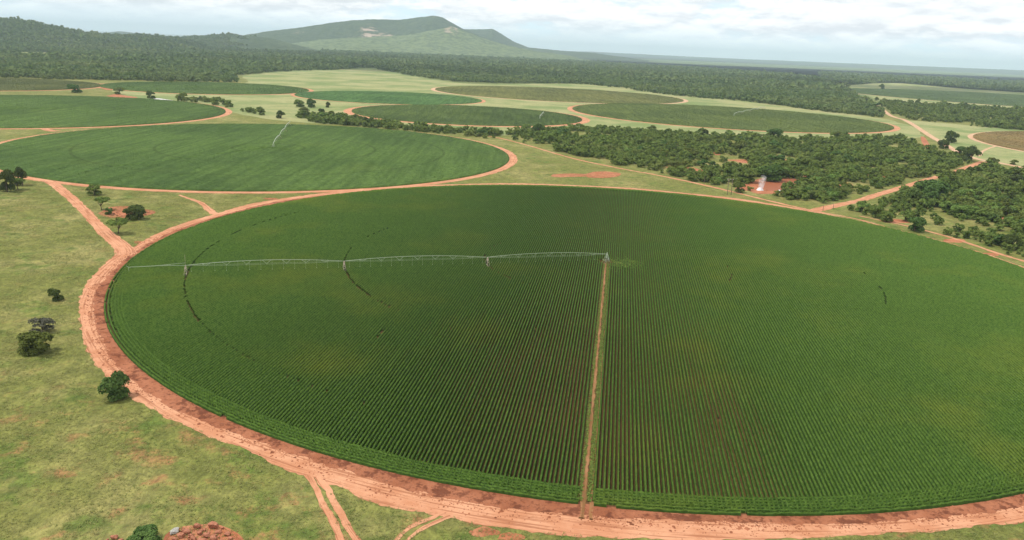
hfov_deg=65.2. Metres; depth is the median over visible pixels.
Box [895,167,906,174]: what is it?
tree
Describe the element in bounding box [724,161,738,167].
tree
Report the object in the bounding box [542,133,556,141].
tree
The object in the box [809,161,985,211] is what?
bush road
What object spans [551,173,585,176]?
bare soil
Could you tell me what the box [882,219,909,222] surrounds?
bare soil
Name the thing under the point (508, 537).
bare soil
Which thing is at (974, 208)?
tree
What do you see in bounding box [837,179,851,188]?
tree
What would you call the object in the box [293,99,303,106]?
tree
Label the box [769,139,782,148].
tree
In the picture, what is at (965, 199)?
tree
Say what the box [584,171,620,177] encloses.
bare soil
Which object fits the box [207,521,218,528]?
boulder
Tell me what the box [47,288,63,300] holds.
bush
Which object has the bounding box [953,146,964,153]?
bush
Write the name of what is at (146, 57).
forest
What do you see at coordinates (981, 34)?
sky
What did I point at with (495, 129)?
tree
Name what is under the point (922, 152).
tree
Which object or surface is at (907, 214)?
shrub
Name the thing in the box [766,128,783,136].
tree
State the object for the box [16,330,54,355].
bush
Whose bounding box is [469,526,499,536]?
bare soil
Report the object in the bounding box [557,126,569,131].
tree
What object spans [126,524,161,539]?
bush
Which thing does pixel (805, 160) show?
tree
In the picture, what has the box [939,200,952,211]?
tree
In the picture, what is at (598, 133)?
tree
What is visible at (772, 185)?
bare soil
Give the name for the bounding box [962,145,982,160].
tree
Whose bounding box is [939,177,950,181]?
tree
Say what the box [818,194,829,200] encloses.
tree
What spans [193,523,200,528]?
boulder
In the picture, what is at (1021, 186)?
tree
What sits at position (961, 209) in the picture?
tree
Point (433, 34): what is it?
hills
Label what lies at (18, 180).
tree
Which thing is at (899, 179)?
tree
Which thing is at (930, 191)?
tree
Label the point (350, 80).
meadow
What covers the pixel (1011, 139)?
crop
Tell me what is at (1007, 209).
tree
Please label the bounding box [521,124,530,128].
tree
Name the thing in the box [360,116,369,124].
tree
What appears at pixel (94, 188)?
tree
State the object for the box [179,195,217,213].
farm track
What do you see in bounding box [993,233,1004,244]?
shrub
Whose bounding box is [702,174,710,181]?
tree
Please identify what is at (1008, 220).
tree
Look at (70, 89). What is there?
dirt ring road
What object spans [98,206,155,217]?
bare soil
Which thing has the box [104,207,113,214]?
bush
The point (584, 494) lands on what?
access track
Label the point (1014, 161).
tree
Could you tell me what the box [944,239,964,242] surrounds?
bare soil
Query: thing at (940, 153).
tree
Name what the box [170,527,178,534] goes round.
boulder
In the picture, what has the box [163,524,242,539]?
bare soil
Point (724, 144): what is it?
tree
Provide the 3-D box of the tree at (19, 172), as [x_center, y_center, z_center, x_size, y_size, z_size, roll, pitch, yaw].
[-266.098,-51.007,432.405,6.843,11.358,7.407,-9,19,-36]
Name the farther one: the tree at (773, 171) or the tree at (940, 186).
the tree at (773, 171)
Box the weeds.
[578,258,647,501]
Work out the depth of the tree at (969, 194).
505.25 m
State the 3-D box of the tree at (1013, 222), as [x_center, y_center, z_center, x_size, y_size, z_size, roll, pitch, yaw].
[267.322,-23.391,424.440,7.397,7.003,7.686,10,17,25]
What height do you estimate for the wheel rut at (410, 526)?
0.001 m
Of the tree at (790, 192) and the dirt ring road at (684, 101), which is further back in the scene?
the dirt ring road at (684, 101)
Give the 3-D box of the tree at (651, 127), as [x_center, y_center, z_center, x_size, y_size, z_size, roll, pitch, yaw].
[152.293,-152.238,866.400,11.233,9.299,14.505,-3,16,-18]
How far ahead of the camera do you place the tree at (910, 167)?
628.15 m
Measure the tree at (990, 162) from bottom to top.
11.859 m
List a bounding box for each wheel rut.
[304,474,344,539]
[314,475,360,539]
[394,511,446,539]
[406,514,451,539]
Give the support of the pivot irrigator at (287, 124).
on the ground at (180, 475)
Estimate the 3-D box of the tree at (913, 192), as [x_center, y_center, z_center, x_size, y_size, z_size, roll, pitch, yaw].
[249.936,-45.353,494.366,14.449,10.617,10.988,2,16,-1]
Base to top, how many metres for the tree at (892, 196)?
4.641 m
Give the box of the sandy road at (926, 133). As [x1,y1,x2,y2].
[876,105,1020,166]
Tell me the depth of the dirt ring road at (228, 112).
759.46 m
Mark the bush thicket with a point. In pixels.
(930, 161)
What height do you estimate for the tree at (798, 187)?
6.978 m
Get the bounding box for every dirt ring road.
[0,102,232,128]
[0,127,517,193]
[37,82,99,90]
[78,183,1023,539]
[97,83,313,94]
[290,91,484,104]
[343,105,589,126]
[431,86,687,103]
[567,104,899,133]
[968,132,1023,151]
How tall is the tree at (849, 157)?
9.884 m
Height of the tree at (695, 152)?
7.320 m
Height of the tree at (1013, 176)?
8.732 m
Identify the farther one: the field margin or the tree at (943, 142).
the tree at (943, 142)
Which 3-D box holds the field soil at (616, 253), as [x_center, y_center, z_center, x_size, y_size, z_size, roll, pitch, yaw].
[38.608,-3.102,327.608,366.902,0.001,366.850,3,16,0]
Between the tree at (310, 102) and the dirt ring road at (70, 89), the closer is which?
the tree at (310, 102)
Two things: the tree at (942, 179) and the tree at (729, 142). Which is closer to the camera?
the tree at (942, 179)
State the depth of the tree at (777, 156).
655.34 m
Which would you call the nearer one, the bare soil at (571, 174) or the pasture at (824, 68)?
the bare soil at (571, 174)
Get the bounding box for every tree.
[0,169,15,191]
[8,178,24,189]
[14,166,26,185]
[66,84,81,92]
[85,184,101,194]
[94,196,109,209]
[97,370,130,401]
[106,217,127,233]
[113,87,124,93]
[146,91,155,98]
[257,109,265,114]
[276,110,285,117]
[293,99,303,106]
[298,107,310,113]
[306,98,315,107]
[338,116,350,124]
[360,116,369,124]
[476,128,488,135]
[492,128,501,134]
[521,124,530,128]
[532,123,544,131]
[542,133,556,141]
[545,130,556,134]
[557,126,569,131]
[593,131,602,136]
[599,137,611,143]
[622,140,631,144]
[644,136,654,141]
[646,125,655,129]
[648,151,658,156]
[668,151,676,155]
[671,166,682,170]
[691,150,702,156]
[693,135,706,141]
[697,159,707,164]
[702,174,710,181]
[705,161,715,165]
[706,172,715,179]
[717,141,729,150]
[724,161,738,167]
[726,140,734,148]
[732,180,745,192]
[733,140,748,148]
[737,167,757,181]
[743,160,757,167]
[758,163,784,181]
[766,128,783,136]
[767,154,785,158]
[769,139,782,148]
[777,169,788,178]
[780,181,795,188]
[781,186,794,196]
[784,188,797,199]
[789,170,796,177]
[795,171,809,179]
[796,185,806,191]
[799,146,812,150]
[801,158,809,165]
[807,160,821,164]
[807,184,819,189]
[807,191,816,198]
[813,154,831,161]
[813,191,825,199]
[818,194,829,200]
[824,144,836,150]
[827,192,838,199]
[830,150,841,154]
[836,144,848,149]
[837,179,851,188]
[843,167,858,171]
[844,154,854,161]
[852,166,861,172]
[867,157,882,164]
[884,158,897,165]
[887,148,897,155]
[888,194,896,200]
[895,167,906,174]
[895,176,903,183]
[900,153,909,159]
[905,165,917,170]
[905,188,929,201]
[906,197,915,205]
[918,149,927,154]
[922,185,938,197]
[932,198,941,206]
[933,150,945,156]
[936,170,956,181]
[937,139,948,148]
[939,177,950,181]
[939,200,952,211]
[944,130,959,142]
[950,205,973,218]
[956,196,974,202]
[959,189,975,195]
[959,202,974,208]
[962,192,973,196]
[967,166,982,174]
[970,206,979,214]
[975,200,991,205]
[975,208,990,217]
[977,194,997,199]
[979,159,1000,168]
[984,172,996,178]
[984,213,998,220]
[986,199,997,202]
[988,157,999,162]
[999,201,1009,207]
[1001,174,1022,184]
[1001,205,1016,213]
[1002,206,1012,215]
[1002,216,1015,226]
[1003,216,1013,226]
[1006,167,1023,174]
[1009,159,1018,164]
[1009,197,1019,205]
[1009,222,1023,233]
[1010,220,1019,229]
[1011,168,1023,174]
[1016,183,1023,192]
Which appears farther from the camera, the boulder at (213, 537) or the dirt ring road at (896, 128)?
the dirt ring road at (896, 128)
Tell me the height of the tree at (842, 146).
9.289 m
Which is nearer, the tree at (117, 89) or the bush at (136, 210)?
the bush at (136, 210)
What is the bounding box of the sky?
[0,0,1023,69]
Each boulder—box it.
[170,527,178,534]
[176,532,183,538]
[183,528,189,533]
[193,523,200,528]
[202,532,209,536]
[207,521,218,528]
[210,534,216,539]
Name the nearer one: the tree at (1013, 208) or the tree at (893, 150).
the tree at (1013, 208)
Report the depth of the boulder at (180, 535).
136.44 m
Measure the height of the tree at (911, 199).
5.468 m
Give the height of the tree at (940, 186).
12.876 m
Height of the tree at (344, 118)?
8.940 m
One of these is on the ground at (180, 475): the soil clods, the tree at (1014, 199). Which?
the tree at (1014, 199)
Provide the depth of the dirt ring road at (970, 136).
942.47 m
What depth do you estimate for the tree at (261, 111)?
880.36 m
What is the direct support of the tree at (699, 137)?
on the ground at (180, 475)
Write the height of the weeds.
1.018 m
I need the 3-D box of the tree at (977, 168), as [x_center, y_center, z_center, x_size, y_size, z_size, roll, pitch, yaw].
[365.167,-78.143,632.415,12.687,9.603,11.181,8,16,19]
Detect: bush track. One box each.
[489,136,888,227]
[861,216,1023,261]
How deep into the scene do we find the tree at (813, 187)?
516.79 m
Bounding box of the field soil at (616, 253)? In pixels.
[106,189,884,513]
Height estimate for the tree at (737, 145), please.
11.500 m
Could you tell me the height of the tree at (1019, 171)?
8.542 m
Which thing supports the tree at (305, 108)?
on the meadow
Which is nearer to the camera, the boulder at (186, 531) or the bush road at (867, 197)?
the boulder at (186, 531)
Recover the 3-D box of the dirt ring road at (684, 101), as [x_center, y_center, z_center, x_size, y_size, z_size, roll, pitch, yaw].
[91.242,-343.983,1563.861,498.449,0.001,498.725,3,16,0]
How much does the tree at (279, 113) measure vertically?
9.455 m
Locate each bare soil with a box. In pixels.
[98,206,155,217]
[108,94,136,97]
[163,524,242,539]
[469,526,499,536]
[498,532,525,539]
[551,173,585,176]
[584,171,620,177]
[728,159,747,162]
[735,178,798,193]
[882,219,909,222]
[921,136,929,147]
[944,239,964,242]
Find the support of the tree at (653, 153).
on the ground at (180, 475)
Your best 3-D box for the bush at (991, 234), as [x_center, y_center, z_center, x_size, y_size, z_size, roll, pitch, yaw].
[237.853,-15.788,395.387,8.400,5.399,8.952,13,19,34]
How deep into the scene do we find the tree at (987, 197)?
493.61 m
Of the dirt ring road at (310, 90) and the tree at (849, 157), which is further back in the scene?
the dirt ring road at (310, 90)
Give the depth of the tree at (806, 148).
718.84 m
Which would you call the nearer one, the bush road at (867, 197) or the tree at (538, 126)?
the bush road at (867, 197)
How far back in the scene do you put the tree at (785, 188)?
501.44 m
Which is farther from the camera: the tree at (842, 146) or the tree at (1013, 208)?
the tree at (842, 146)
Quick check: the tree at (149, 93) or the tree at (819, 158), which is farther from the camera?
the tree at (149, 93)
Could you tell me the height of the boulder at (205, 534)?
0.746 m
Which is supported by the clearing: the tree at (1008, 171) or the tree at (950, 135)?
the tree at (950, 135)
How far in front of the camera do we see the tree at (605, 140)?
721.51 m
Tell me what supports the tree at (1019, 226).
on the ground at (180, 475)
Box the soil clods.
[81,227,1023,539]
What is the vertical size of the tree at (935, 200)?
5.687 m
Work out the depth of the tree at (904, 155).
714.02 m
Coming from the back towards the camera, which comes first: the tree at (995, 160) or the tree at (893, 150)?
the tree at (893, 150)
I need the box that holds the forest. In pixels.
[0,16,1023,116]
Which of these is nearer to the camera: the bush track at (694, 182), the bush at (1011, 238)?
the bush at (1011, 238)
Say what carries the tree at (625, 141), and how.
on the ground at (180, 475)
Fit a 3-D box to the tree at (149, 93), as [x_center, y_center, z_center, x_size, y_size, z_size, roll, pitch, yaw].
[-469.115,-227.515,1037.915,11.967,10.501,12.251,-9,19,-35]
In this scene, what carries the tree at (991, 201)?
on the ground at (180, 475)
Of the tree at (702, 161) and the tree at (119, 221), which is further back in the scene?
the tree at (702, 161)
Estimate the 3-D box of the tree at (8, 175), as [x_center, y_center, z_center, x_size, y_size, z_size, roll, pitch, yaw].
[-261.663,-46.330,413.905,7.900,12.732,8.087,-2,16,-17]
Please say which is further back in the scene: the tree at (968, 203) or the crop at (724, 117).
the crop at (724, 117)
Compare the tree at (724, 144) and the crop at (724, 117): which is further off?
the crop at (724, 117)
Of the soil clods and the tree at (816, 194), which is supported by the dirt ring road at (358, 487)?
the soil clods
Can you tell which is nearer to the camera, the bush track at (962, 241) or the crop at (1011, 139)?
the bush track at (962, 241)
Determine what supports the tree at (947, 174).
on the ground at (180, 475)
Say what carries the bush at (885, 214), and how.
on the ground at (180, 475)
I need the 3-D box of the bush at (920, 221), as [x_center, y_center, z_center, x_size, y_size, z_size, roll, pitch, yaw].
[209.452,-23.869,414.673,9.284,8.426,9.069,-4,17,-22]
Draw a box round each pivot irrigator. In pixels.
[127,252,609,275]
[272,122,291,146]
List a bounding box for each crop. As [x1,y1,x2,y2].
[0,78,101,90]
[0,95,225,127]
[0,123,508,191]
[100,81,308,94]
[104,184,1023,515]
[295,90,481,104]
[352,104,581,125]
[435,86,683,103]
[572,103,893,132]
[850,88,1023,106]
[973,131,1023,150]
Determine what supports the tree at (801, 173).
on the ground at (180, 475)
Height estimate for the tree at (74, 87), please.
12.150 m
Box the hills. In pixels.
[0,16,1023,91]
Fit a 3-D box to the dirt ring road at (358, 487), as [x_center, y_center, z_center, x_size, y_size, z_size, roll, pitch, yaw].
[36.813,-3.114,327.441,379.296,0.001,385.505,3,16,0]
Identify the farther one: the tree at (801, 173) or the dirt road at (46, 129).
the dirt road at (46, 129)
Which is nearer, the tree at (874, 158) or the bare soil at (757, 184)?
the bare soil at (757, 184)
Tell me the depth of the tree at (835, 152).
712.28 m
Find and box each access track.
[579,263,606,518]
[589,266,609,519]
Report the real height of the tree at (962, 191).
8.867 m
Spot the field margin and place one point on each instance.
(576, 509)
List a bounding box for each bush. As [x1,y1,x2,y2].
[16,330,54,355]
[28,317,55,331]
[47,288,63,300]
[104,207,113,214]
[122,204,146,219]
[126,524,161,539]
[869,205,883,217]
[880,211,895,221]
[908,217,926,231]
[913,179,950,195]
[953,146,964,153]
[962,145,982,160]
[984,232,997,236]
[1000,234,1023,246]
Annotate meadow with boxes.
[112,69,924,139]
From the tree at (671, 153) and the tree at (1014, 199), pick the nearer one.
the tree at (1014, 199)
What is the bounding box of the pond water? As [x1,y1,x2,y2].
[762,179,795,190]
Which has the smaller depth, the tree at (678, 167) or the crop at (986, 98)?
the tree at (678, 167)
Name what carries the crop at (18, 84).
on the ground at (180, 475)
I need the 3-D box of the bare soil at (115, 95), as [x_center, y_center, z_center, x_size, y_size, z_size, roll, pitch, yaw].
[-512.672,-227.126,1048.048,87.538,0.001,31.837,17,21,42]
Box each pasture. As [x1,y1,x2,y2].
[634,58,1023,77]
[845,83,1023,107]
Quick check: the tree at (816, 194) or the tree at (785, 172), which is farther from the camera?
the tree at (785, 172)
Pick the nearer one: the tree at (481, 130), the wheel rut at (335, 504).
the wheel rut at (335, 504)
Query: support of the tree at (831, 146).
on the ground at (180, 475)
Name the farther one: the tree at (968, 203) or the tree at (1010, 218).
the tree at (968, 203)
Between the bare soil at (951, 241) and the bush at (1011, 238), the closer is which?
the bush at (1011, 238)
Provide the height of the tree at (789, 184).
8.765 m
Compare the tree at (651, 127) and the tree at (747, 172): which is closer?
the tree at (747, 172)
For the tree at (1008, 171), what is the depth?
641.19 m
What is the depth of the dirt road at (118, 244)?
357.48 m
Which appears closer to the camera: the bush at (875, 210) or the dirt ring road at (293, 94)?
the bush at (875, 210)
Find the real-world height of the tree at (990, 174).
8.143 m
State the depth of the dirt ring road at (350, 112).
936.67 m
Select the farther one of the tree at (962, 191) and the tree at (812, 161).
the tree at (812, 161)
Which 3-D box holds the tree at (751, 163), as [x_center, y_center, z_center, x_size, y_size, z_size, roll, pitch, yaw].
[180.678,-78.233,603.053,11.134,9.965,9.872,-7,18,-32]
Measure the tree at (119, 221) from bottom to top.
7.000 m
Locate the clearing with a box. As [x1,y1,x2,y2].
[903,120,1023,167]
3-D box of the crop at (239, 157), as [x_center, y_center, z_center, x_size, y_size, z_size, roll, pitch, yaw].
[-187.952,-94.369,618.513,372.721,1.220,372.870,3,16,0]
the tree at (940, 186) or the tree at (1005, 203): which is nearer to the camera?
the tree at (1005, 203)
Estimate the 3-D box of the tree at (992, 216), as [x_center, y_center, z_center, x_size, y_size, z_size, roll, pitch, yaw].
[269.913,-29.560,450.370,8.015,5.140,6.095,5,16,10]
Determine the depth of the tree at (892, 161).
671.98 m
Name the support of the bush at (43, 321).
on the ground at (180, 475)
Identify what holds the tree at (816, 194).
on the ground at (180, 475)
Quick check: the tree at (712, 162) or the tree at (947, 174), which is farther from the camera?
the tree at (712, 162)
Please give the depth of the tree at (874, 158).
675.16 m
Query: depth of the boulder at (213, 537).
136.09 m
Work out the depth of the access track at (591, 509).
163.87 m
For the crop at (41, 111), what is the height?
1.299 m
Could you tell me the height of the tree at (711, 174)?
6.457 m
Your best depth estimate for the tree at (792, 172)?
582.06 m
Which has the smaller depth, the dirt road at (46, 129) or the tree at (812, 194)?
the tree at (812, 194)
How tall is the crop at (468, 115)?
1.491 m
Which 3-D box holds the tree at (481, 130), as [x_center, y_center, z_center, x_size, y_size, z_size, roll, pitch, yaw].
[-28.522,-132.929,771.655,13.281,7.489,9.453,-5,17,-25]
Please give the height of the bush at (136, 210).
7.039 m
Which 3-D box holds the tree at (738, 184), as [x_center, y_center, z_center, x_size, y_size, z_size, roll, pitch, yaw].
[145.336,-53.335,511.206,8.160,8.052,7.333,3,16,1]
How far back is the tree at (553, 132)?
767.78 m
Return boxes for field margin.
[92,185,1023,524]
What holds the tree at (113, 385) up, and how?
on the ground at (180, 475)
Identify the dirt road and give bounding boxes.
[2,170,136,255]
[38,128,59,130]
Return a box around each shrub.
[854,200,871,211]
[898,209,913,220]
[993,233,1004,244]
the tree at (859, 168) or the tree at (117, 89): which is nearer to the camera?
the tree at (859, 168)
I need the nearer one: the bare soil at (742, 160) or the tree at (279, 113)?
the bare soil at (742, 160)
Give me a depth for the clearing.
962.53 m
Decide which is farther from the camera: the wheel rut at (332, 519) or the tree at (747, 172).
the tree at (747, 172)
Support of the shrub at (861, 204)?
on the ground at (180, 475)
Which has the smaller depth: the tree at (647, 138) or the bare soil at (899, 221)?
the bare soil at (899, 221)
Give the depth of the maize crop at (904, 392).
236.56 m
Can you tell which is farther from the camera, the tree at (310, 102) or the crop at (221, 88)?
the crop at (221, 88)
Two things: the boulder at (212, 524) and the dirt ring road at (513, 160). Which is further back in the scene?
the dirt ring road at (513, 160)
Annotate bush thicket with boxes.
[175,91,1023,256]
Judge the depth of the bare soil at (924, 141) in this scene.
913.53 m
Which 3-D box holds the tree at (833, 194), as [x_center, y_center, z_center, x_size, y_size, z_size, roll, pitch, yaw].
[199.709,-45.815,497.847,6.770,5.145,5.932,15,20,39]
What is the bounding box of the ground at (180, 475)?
[0,31,1023,539]
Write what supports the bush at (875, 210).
on the ground at (180, 475)
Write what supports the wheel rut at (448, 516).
on the dirt ring road at (358, 487)
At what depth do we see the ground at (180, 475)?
180.21 m
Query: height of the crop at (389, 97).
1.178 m
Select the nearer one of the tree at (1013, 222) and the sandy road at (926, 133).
the tree at (1013, 222)
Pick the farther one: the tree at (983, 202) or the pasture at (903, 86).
the pasture at (903, 86)
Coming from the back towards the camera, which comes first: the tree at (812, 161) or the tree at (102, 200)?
the tree at (812, 161)
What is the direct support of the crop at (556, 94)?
on the meadow
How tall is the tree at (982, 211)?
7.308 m
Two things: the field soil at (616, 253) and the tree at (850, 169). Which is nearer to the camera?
the field soil at (616, 253)

